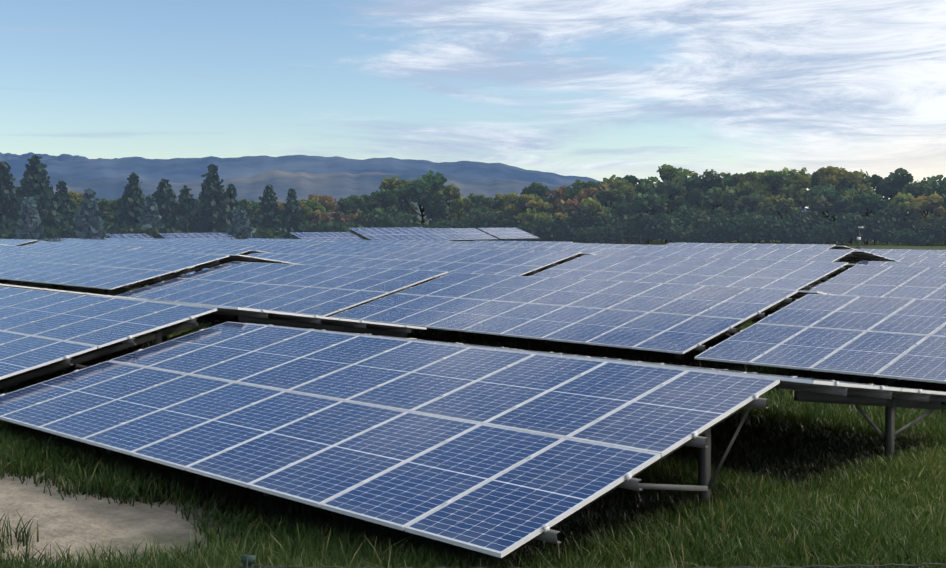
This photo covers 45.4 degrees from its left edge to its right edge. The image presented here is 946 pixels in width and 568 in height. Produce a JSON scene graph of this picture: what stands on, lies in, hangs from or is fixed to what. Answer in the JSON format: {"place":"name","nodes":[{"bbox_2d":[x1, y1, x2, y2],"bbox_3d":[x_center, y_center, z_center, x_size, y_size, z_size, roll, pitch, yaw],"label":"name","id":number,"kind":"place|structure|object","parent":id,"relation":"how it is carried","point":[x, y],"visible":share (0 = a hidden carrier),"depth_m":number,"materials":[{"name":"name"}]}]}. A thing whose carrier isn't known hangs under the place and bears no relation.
{"place":"outdoors","nodes":[
{"label":"outdoors","id":0,"kind":"place"},
{"bbox_2d":[0,152,117,160],"bbox_3d":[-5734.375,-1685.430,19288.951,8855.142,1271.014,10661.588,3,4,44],"label":"mountain","id":1,"kind":"structure","parent":0,"point":[29,155],"depth_m":19637.61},
{"bbox_2d":[9,170,572,203],"bbox_3d":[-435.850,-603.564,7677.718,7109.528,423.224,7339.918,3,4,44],"label":"mountain","id":2,"kind":"structure","parent":0,"point":[336,186],"depth_m":7598.14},
{"bbox_2d":[0,155,806,211],"bbox_3d":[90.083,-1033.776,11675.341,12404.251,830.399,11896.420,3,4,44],"label":"mountain","id":3,"kind":"structure","parent":0,"point":[180,170],"depth_m":12140.43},
{"bbox_2d":[0,420,945,567],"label":"grass","id":4,"kind":"structure","parent":0,"point":[788,497],"depth_m":10.06,"materials":[{"name":"green plant"}]},
{"bbox_2d":[0,223,945,566],"bbox_3d":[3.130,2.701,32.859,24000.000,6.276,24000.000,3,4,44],"label":"ground","id":5,"kind":"structure","parent":0,"point":[68,521],"depth_m":10.62,"materials":[{"name":"soil"}]},
{"bbox_2d":[0,161,17,234],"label":"spruce tree","id":6,"kind":"object","parent":5,"relation":"on","point":[8,198],"visible":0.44,"depth_m":145.81,"materials":[{"name":"green plant"}]},
{"bbox_2d":[0,245,38,253],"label":"solar panel","id":7,"kind":"object","parent":5,"relation":"on","point":[5,249],"visible":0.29,"depth_m":65.47,"materials":[{"name":"blue glass"}]},
{"bbox_2d":[0,253,56,289],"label":"solar table","id":8,"kind":"object","parent":5,"relation":"on","point":[8,260],"visible":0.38,"depth_m":42.51,"materials":[{"name":"blue glass"}]},
{"bbox_2d":[14,196,47,239],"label":"spruce tree","id":9,"kind":"object","parent":5,"relation":"on","point":[29,221],"visible":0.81,"depth_m":123.30,"materials":[{"name":"green plant"}]},
{"bbox_2d":[2,155,70,234],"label":"spruce tree","id":10,"kind":"object","parent":5,"relation":"on","point":[37,187],"visible":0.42,"depth_m":140.31,"materials":[{"name":"green plant"}]},
{"bbox_2d":[54,179,75,230],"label":"spruce tree","id":11,"kind":"object","parent":5,"relation":"on","point":[64,209],"visible":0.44,"depth_m":162.56,"materials":[{"name":"green plant"}]},
{"bbox_2d":[0,283,147,299],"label":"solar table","id":12,"kind":"object","parent":5,"relation":"on","point":[34,288],"visible":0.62,"depth_m":25.13,"materials":[{"name":"blue glass"}]},
{"bbox_2d":[15,243,140,255],"bbox_3d":[-21.486,-1.145,59.011,9.380,1.703,3.939,3,5,43],"label":"solar panel","id":13,"kind":"object","parent":5,"relation":"on","point":[53,249],"visible":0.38,"depth_m":60.43,"materials":[{"name":"blue glass"}]},
{"bbox_2d":[71,188,108,238],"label":"spruce tree","id":14,"kind":"object","parent":5,"relation":"on","point":[89,222],"visible":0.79,"depth_m":132.17,"materials":[{"name":"green plant"}]},
{"bbox_2d":[0,286,217,388],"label":"solar table","id":15,"kind":"object","parent":5,"relation":"on","point":[40,328],"visible":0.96,"depth_m":17.16,"materials":[{"name":"blue glass"}]},
{"bbox_2d":[0,248,228,294],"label":"solar table","id":16,"kind":"object","parent":5,"relation":"on","point":[106,270],"visible":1,"depth_m":35.34,"materials":[{"name":"blue glass"}]},
{"bbox_2d":[107,172,144,233],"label":"spruce tree","id":17,"kind":"object","parent":5,"relation":"on","point":[132,209],"visible":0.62,"depth_m":151.19,"materials":[{"name":"green plant"}]},
{"bbox_2d":[90,242,163,247],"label":"solar panel","id":18,"kind":"object","parent":5,"relation":"on","point":[141,245],"visible":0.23,"depth_m":76.92,"materials":[{"name":"blue glass"}]},
{"bbox_2d":[0,225,287,238],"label":"hedge","id":19,"kind":"object","parent":5,"relation":"on","point":[62,232],"visible":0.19,"depth_m":138.26,"materials":[{"name":"green plant"}]},
{"bbox_2d":[136,194,164,229],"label":"spruce tree","id":20,"kind":"object","parent":5,"relation":"on","point":[150,217],"visible":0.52,"depth_m":141.58,"materials":[{"name":"green plant"}]},
{"bbox_2d":[152,178,188,232],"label":"spruce tree","id":21,"kind":"object","parent":5,"relation":"on","point":[164,194],"visible":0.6,"depth_m":159.55,"materials":[{"name":"green plant"}]},
{"bbox_2d":[176,185,197,232],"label":"spruce tree","id":22,"kind":"object","parent":5,"relation":"on","point":[186,200],"visible":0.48,"depth_m":171.21,"materials":[{"name":"green plant"}]},
{"bbox_2d":[130,247,249,272],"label":"solar table","id":23,"kind":"object","parent":5,"relation":"on","point":[189,250],"visible":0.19,"depth_m":53.24,"materials":[{"name":"blue glass"}]},
{"bbox_2d":[158,233,235,238],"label":"solar panel","id":24,"kind":"object","parent":5,"relation":"on","point":[196,235],"visible":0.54,"depth_m":132.16,"materials":[{"name":"blue glass"}]},
{"bbox_2d":[155,243,251,249],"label":"solar panel","id":25,"kind":"object","parent":5,"relation":"on","point":[203,246],"visible":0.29,"depth_m":70.24,"materials":[{"name":"blue glass"}]},
{"bbox_2d":[163,239,245,244],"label":"solar panel","id":26,"kind":"object","parent":5,"relation":"on","point":[209,241],"visible":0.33,"depth_m":87.67,"materials":[{"name":"blue glass"}]},
{"bbox_2d":[188,164,233,232],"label":"spruce tree","id":27,"kind":"object","parent":5,"relation":"on","point":[210,210],"visible":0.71,"depth_m":149.99,"materials":[{"name":"green plant"}]},
{"bbox_2d":[152,253,304,284],"bbox_3d":[-9.049,-0.139,38.968,9.380,1.988,3.981,3,4,43],"label":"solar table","id":28,"kind":"object","parent":5,"relation":"on","point":[236,258],"visible":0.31,"depth_m":35.45,"materials":[{"name":"blue glass"}]},
{"bbox_2d":[221,184,240,213],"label":"spruce tree","id":29,"kind":"object","parent":5,"relation":"on","point":[233,203],"visible":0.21,"depth_m":154.73,"materials":[{"name":"green plant"}]},
{"bbox_2d":[227,206,257,239],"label":"spruce tree","id":30,"kind":"object","parent":5,"relation":"on","point":[240,228],"visible":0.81,"depth_m":136.93,"materials":[{"name":"green plant"}]},
{"bbox_2d":[91,295,426,342],"bbox_3d":[-5.512,0.984,21.750,9.380,1.743,3.981,3,4,43],"label":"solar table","id":31,"kind":"object","parent":5,"relation":"on","point":[249,315],"visible":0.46,"depth_m":18.80,"materials":[{"name":"blue glass"}]},
{"bbox_2d":[253,184,286,238],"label":"spruce tree","id":32,"kind":"object","parent":5,"relation":"on","point":[269,214],"visible":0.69,"depth_m":177.28,"materials":[{"name":"green plant"}]},
{"bbox_2d":[182,253,361,275],"bbox_3d":[-7.871,-0.319,46.071,9.380,1.684,3.938,3,4,44],"label":"solar table","id":33,"kind":"object","parent":5,"relation":"on","point":[322,260],"visible":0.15,"depth_m":46.74,"materials":[{"name":"blue glass"}]},
{"bbox_2d":[232,240,325,246],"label":"solar panel","id":34,"kind":"object","parent":5,"relation":"on","point":[280,243],"visible":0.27,"depth_m":81.00,"materials":[{"name":"blue glass"}]},
{"bbox_2d":[116,261,447,316],"bbox_3d":[-5.296,0.473,29.743,9.380,1.772,3.939,3,5,43],"label":"solar table","id":35,"kind":"object","parent":5,"relation":"on","point":[324,291],"visible":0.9,"depth_m":29.08,"materials":[{"name":"blue glass"}]},
{"bbox_2d":[280,188,305,238],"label":"spruce tree","id":36,"kind":"object","parent":5,"relation":"on","point":[291,217],"visible":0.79,"depth_m":181.48,"materials":[{"name":"green plant"}]},
{"bbox_2d":[241,245,353,254],"bbox_3d":[-10.994,-1.231,62.919,9.380,1.572,3.939,3,5,43],"label":"solar panel","id":37,"kind":"object","parent":5,"relation":"on","point":[298,250],"visible":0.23,"depth_m":63.47,"materials":[{"name":"blue glass"}]},
{"bbox_2d":[298,198,325,223],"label":"broadleaf tree","id":38,"kind":"object","parent":5,"relation":"on","point":[310,209],"visible":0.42,"depth_m":233.40,"materials":[{"name":"green plant"}]},
{"bbox_2d":[308,194,338,211],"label":"broadleaf tree","id":39,"kind":"object","parent":5,"relation":"on","point":[327,203],"visible":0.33,"depth_m":257.50,"materials":[{"name":"orange plant"}]},
{"bbox_2d":[291,232,361,239],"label":"solar panel","id":40,"kind":"object","parent":5,"relation":"on","point":[329,235],"visible":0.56,"depth_m":137.19,"materials":[{"name":"blue glass"}]},
{"bbox_2d":[336,195,364,215],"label":"broadleaf tree","id":41,"kind":"object","parent":5,"relation":"on","point":[349,205],"visible":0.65,"depth_m":250.46,"materials":[{"name":"green plant"}]},
{"bbox_2d":[337,248,384,254],"bbox_3d":[-4.175,-0.896,56.449,9.380,1.588,3.939,3,5,44],"label":"solar panel","id":42,"kind":"object","parent":5,"relation":"on","point":[362,251],"visible":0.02,"depth_m":59.67,"materials":[{"name":"blue glass"}]},
{"bbox_2d":[312,242,418,248],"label":"solar panel","id":43,"kind":"object","parent":5,"relation":"on","point":[355,245],"visible":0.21,"depth_m":75.16,"materials":[{"name":"blue glass"}]},
{"bbox_2d":[359,187,399,216],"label":"broadleaf tree","id":44,"kind":"object","parent":5,"relation":"on","point":[387,200],"visible":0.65,"depth_m":240.60,"materials":[{"name":"green plant"}]},
{"bbox_2d":[0,322,779,561],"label":"solar table","id":45,"kind":"object","parent":5,"relation":"on","point":[499,455],"visible":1,"depth_m":11.11,"materials":[{"name":"blue glass"}]},
{"bbox_2d":[379,175,417,227],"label":"broadleaf tree","id":46,"kind":"object","parent":5,"relation":"on","point":[390,183],"visible":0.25,"depth_m":256.29,"materials":[{"name":"green plant"}]},
{"bbox_2d":[349,227,448,240],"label":"solar array","id":47,"kind":"object","parent":5,"relation":"on","point":[417,233],"visible":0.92,"depth_m":104.41,"materials":[{"name":"blue glass"}]},
{"bbox_2d":[390,170,447,226],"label":"broadleaf tree","id":48,"kind":"object","parent":5,"relation":"on","point":[425,191],"visible":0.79,"depth_m":248.62,"materials":[{"name":"green plant"}]},
{"bbox_2d":[379,240,468,244],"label":"solar panel","id":49,"kind":"object","parent":5,"relation":"on","point":[424,242],"visible":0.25,"depth_m":85.70,"materials":[{"name":"blue glass"}]},
{"bbox_2d":[283,220,589,242],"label":"hedge","id":50,"kind":"object","parent":5,"relation":"on","point":[341,227],"visible":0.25,"depth_m":189.34,"materials":[{"name":"green plant"}]},
{"bbox_2d":[435,183,465,220],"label":"broadleaf tree","id":51,"kind":"object","parent":5,"relation":"on","point":[451,191],"visible":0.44,"depth_m":253.49,"materials":[{"name":"green plant"}]},
{"bbox_2d":[333,246,580,275],"bbox_3d":[-1.059,-0.176,39.588,9.380,2.044,3.939,4,5,44],"label":"solar table","id":52,"kind":"object","parent":5,"relation":"on","point":[498,262],"visible":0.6,"depth_m":39.28,"materials":[{"name":"blue glass"}]},
{"bbox_2d":[444,197,475,225],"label":"broadleaf tree","id":53,"kind":"object","parent":5,"relation":"on","point":[455,206],"visible":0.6,"depth_m":201.07,"materials":[{"name":"green plant"}]},
{"bbox_2d":[426,228,496,240],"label":"solar panel","id":54,"kind":"object","parent":5,"relation":"on","point":[449,234],"visible":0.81,"depth_m":130.84,"materials":[{"name":"blue glass"}]},
{"bbox_2d":[415,244,521,248],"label":"solar panel","id":55,"kind":"object","parent":5,"relation":"on","point":[455,246],"visible":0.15,"depth_m":69.25,"materials":[{"name":"blue glass"}]},
{"bbox_2d":[467,193,498,213],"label":"broadleaf tree","id":56,"kind":"object","parent":5,"relation":"on","point":[482,201],"visible":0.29,"depth_m":236.46,"materials":[{"name":"green plant"}]},
{"bbox_2d":[493,192,520,225],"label":"broadleaf tree","id":57,"kind":"object","parent":5,"relation":"on","point":[501,202],"visible":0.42,"depth_m":247.56,"materials":[{"name":"green plant"}]},
{"bbox_2d":[70,204,944,244],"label":"hedge","id":58,"kind":"object","parent":5,"relation":"on","point":[385,220],"visible":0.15,"depth_m":193.26,"materials":[{"name":"green plant"}]},
{"bbox_2d":[478,228,538,239],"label":"solar panel","id":59,"kind":"object","parent":5,"relation":"on","point":[507,233],"visible":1,"depth_m":137.31,"materials":[{"name":"blue glass"}]},
{"bbox_2d":[463,241,571,245],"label":"solar panel","id":60,"kind":"object","parent":5,"relation":"on","point":[520,243],"visible":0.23,"depth_m":79.87,"materials":[{"name":"blue glass"}]},
{"bbox_2d":[504,194,542,223],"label":"broadleaf tree","id":61,"kind":"object","parent":5,"relation":"on","point":[517,207],"visible":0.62,"depth_m":236.89,"materials":[{"name":"green plant"}]},
{"bbox_2d":[516,199,553,224],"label":"broadleaf tree","id":62,"kind":"object","parent":5,"relation":"on","point":[534,206],"visible":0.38,"depth_m":208.10,"materials":[{"name":"green plant"}]},
{"bbox_2d":[520,182,550,209],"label":"broadleaf tree","id":63,"kind":"object","parent":5,"relation":"on","point":[539,189],"visible":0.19,"depth_m":249.68,"materials":[{"name":"green plant"}]},
{"bbox_2d":[543,185,572,241],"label":"broadleaf tree","id":64,"kind":"object","parent":5,"relation":"on","point":[554,200],"visible":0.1,"depth_m":245.81,"materials":[{"name":"green plant"}]},
{"bbox_2d":[482,247,639,270],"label":"solar table","id":65,"kind":"object","parent":5,"relation":"on","point":[616,252],"visible":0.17,"depth_m":49.95,"materials":[{"name":"blue glass"}]},
{"bbox_2d":[330,272,797,365],"bbox_3d":[1.506,0.874,23.270,9.380,1.749,3.939,4,5,43],"label":"solar table","id":66,"kind":"object","parent":5,"relation":"on","point":[680,320],"visible":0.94,"depth_m":22.44,"materials":[{"name":"blue glass"}]},
{"bbox_2d":[554,199,587,241],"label":"broadleaf tree","id":67,"kind":"object","parent":5,"relation":"on","point":[568,204],"visible":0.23,"depth_m":222.75,"materials":[{"name":"green plant"}]},
{"bbox_2d":[553,179,597,210],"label":"broadleaf tree","id":68,"kind":"object","parent":5,"relation":"on","point":[577,185],"visible":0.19,"depth_m":244.90,"materials":[{"name":"green plant"}]},
{"bbox_2d":[229,554,945,567],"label":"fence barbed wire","id":69,"kind":"object","parent":5,"relation":"on","point":[248,561],"visible":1,"depth_m":4.58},
{"bbox_2d":[522,242,662,248],"bbox_3d":[5.514,-1.264,61.098,9.380,1.801,3.939,3,5,44],"label":"solar panel","id":70,"kind":"object","parent":5,"relation":"on","point":[585,245],"visible":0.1,"depth_m":62.29,"materials":[{"name":"blue glass"}]},
{"bbox_2d":[580,197,607,224],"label":"broadleaf tree","id":71,"kind":"object","parent":5,"relation":"on","point":[594,204],"visible":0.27,"depth_m":198.22,"materials":[{"name":"green plant"}]},
{"bbox_2d":[574,183,614,210],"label":"broadleaf tree","id":72,"kind":"object","parent":5,"relation":"on","point":[584,193],"visible":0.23,"depth_m":233.96,"materials":[{"name":"brown plant"}]},
{"bbox_2d":[247,323,945,456],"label":"mounting frame","id":73,"kind":"object","parent":5,"relation":"on","point":[890,398],"visible":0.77,"depth_m":12.36,"materials":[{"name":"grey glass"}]},
{"bbox_2d":[595,189,631,225],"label":"broadleaf tree","id":74,"kind":"object","parent":5,"relation":"on","point":[618,202],"visible":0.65,"depth_m":210.86,"materials":[{"name":"green plant"}]},
{"bbox_2d":[595,175,639,223],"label":"broadleaf tree","id":75,"kind":"object","parent":5,"relation":"on","point":[626,188],"visible":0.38,"depth_m":249.93,"materials":[{"name":"green plant"}]},
{"bbox_2d":[623,192,667,242],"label":"broadleaf tree","id":76,"kind":"object","parent":5,"relation":"on","point":[647,203],"visible":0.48,"depth_m":200.99,"materials":[{"name":"green plant"}]},
{"bbox_2d":[636,176,672,240],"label":"broadleaf tree","id":77,"kind":"object","parent":5,"relation":"on","point":[642,187],"visible":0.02,"depth_m":255.68,"materials":[{"name":"green plant"}]},
{"bbox_2d":[649,179,688,242],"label":"broadleaf tree","id":78,"kind":"object","parent":5,"relation":"on","point":[675,192],"visible":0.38,"depth_m":216.49,"materials":[{"name":"green plant"}]},
{"bbox_2d":[657,164,697,212],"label":"broadleaf tree","id":79,"kind":"object","parent":5,"relation":"on","point":[667,172],"visible":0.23,"depth_m":261.68,"materials":[{"name":"green plant"}]},
{"bbox_2d":[531,255,847,289],"bbox_3d":[5.732,0.255,33.111,9.380,1.939,3.939,3,4,43],"label":"solar table","id":80,"kind":"object","parent":5,"relation":"on","point":[777,274],"visible":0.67,"depth_m":32.86,"materials":[{"name":"blue glass"}]},
{"bbox_2d":[683,169,733,218],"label":"broadleaf tree","id":81,"kind":"object","parent":5,"relation":"on","point":[697,187],"visible":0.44,"depth_m":249.67,"materials":[{"name":"green plant"}]},
{"bbox_2d":[695,186,739,242],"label":"broadleaf tree","id":82,"kind":"object","parent":5,"relation":"on","point":[713,195],"visible":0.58,"depth_m":204.28,"materials":[{"name":"green plant"}]},
{"bbox_2d":[625,246,854,261],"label":"solar table","id":83,"kind":"object","parent":5,"relation":"on","point":[823,255],"visible":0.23,"depth_m":43.71,"materials":[{"name":"blue glass"}]},
{"bbox_2d":[725,171,760,213],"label":"broadleaf tree","id":84,"kind":"object","parent":5,"relation":"on","point":[742,184],"visible":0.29,"depth_m":243.46,"materials":[{"name":"green plant"}]},
{"bbox_2d":[661,243,835,280],"bbox_3d":[12.296,-0.935,54.612,9.380,1.975,3.939,3,4,43],"label":"solar table","id":85,"kind":"object","parent":5,"relation":"on","point":[786,246],"visible":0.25,"depth_m":55.28,"materials":[{"name":"blue glass"}]},
{"bbox_2d":[736,195,763,242],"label":"broadleaf tree","id":86,"kind":"object","parent":5,"relation":"on","point":[750,204],"visible":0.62,"depth_m":209.31,"materials":[{"name":"green plant"}]},
{"bbox_2d":[562,211,945,245],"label":"hedge","id":87,"kind":"object","parent":5,"relation":"on","point":[666,227],"visible":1,"depth_m":182.73,"materials":[{"name":"green plant"}]},
{"bbox_2d":[747,170,797,242],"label":"broadleaf tree","id":88,"kind":"object","parent":5,"relation":"on","point":[768,183],"visible":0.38,"depth_m":226.28,"materials":[{"name":"green plant"}]},
{"bbox_2d":[757,194,800,243],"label":"broadleaf tree","id":89,"kind":"object","parent":5,"relation":"on","point":[771,205],"visible":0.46,"depth_m":194.95,"materials":[{"name":"green plant"}]},
{"bbox_2d":[732,290,832,335],"bbox_3d":[4.568,0.769,26.035,9.380,1.774,3.981,3,4,43],"label":"mounting frame","id":90,"kind":"object","parent":5,"relation":"on","point":[800,294],"depth_m":22.10,"materials":[{"name":"grey glass"}]},
{"bbox_2d":[771,167,812,242],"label":"broadleaf tree","id":91,"kind":"object","parent":5,"relation":"on","point":[800,181],"visible":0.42,"depth_m":231.38,"materials":[{"name":"green plant"}]},
{"bbox_2d":[694,294,945,384],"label":"solar table","id":92,"kind":"object","parent":5,"relation":"on","point":[891,340],"visible":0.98,"depth_m":18.39,"materials":[{"name":"blue glass"}]},
{"bbox_2d":[805,184,850,243],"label":"broadleaf tree","id":93,"kind":"object","parent":5,"relation":"on","point":[821,205],"visible":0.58,"depth_m":201.23,"materials":[{"name":"green plant"}]},
{"bbox_2d":[807,166,864,242],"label":"broadleaf tree","id":94,"kind":"object","parent":5,"relation":"on","point":[846,181],"visible":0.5,"depth_m":224.96,"materials":[{"name":"green plant"}]},
{"bbox_2d":[813,251,899,286],"bbox_3d":[12.463,-0.462,46.243,9.380,2.047,3.981,3,5,44],"label":"mounting frame","id":95,"kind":"object","parent":5,"relation":"on","point":[857,257],"visible":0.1,"depth_m":43.05,"materials":[{"name":"grey glass"}]},
{"bbox_2d":[835,169,880,242],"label":"broadleaf tree","id":96,"kind":"object","parent":5,"relation":"on","point":[867,181],"visible":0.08,"depth_m":233.72,"materials":[{"name":"green plant"}]},
{"bbox_2d":[849,193,887,243],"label":"broadleaf tree","id":97,"kind":"object","parent":5,"relation":"on","point":[865,204],"visible":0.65,"depth_m":199.49,"materials":[{"name":"green plant"}]},
{"bbox_2d":[809,265,945,299],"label":"solar table","id":98,"kind":"object","parent":5,"relation":"on","point":[912,282],"visible":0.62,"depth_m":28.93,"materials":[{"name":"blue glass"}]},
{"bbox_2d":[810,261,945,289],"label":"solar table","id":99,"kind":"object","parent":5,"relation":"on","point":[913,264],"visible":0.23,"depth_m":40.13,"materials":[{"name":"blue glass"}]},
{"bbox_2d":[875,168,917,214],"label":"broadleaf tree","id":100,"kind":"object","parent":5,"relation":"on","point":[895,183],"visible":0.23,"depth_m":244.42,"materials":[{"name":"green plant"}]},
{"bbox_2d":[857,249,945,256],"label":"solar panel","id":101,"kind":"object","parent":5,"relation":"on","point":[912,253],"visible":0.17,"depth_m":59.94,"materials":[{"name":"blue glass"}]},
{"bbox_2d":[887,192,926,243],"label":"broadleaf tree","id":102,"kind":"object","parent":5,"relation":"on","point":[899,199],"visible":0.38,"depth_m":212.33,"materials":[{"name":"green plant"}]},
{"bbox_2d":[883,256,945,262],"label":"solar panel","id":103,"kind":"object","parent":5,"relation":"on","point":[921,259],"visible":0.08,"depth_m":49.70,"materials":[{"name":"blue glass"}]},
{"bbox_2d":[901,174,945,226],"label":"broadleaf tree","id":104,"kind":"object","parent":5,"relation":"on","point":[930,186],"visible":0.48,"depth_m":227.81,"materials":[{"name":"green plant"}]},
{"bbox_2d":[909,191,945,244],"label":"broadleaf tree","id":105,"kind":"object","parent":5,"relation":"on","point":[919,206],"visible":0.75,"depth_m":189.67,"materials":[{"name":"green plant"}]},
{"bbox_2d":[0,307,945,438],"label":"grass","id":106,"kind":"structure","parent":0,"point":[784,410],"depth_m":18.94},
{"bbox_2d":[0,0,945,207],"label":"sky","id":107,"kind":"structure","parent":0,"point":[598,90],"materials":[{"name":"blue"}]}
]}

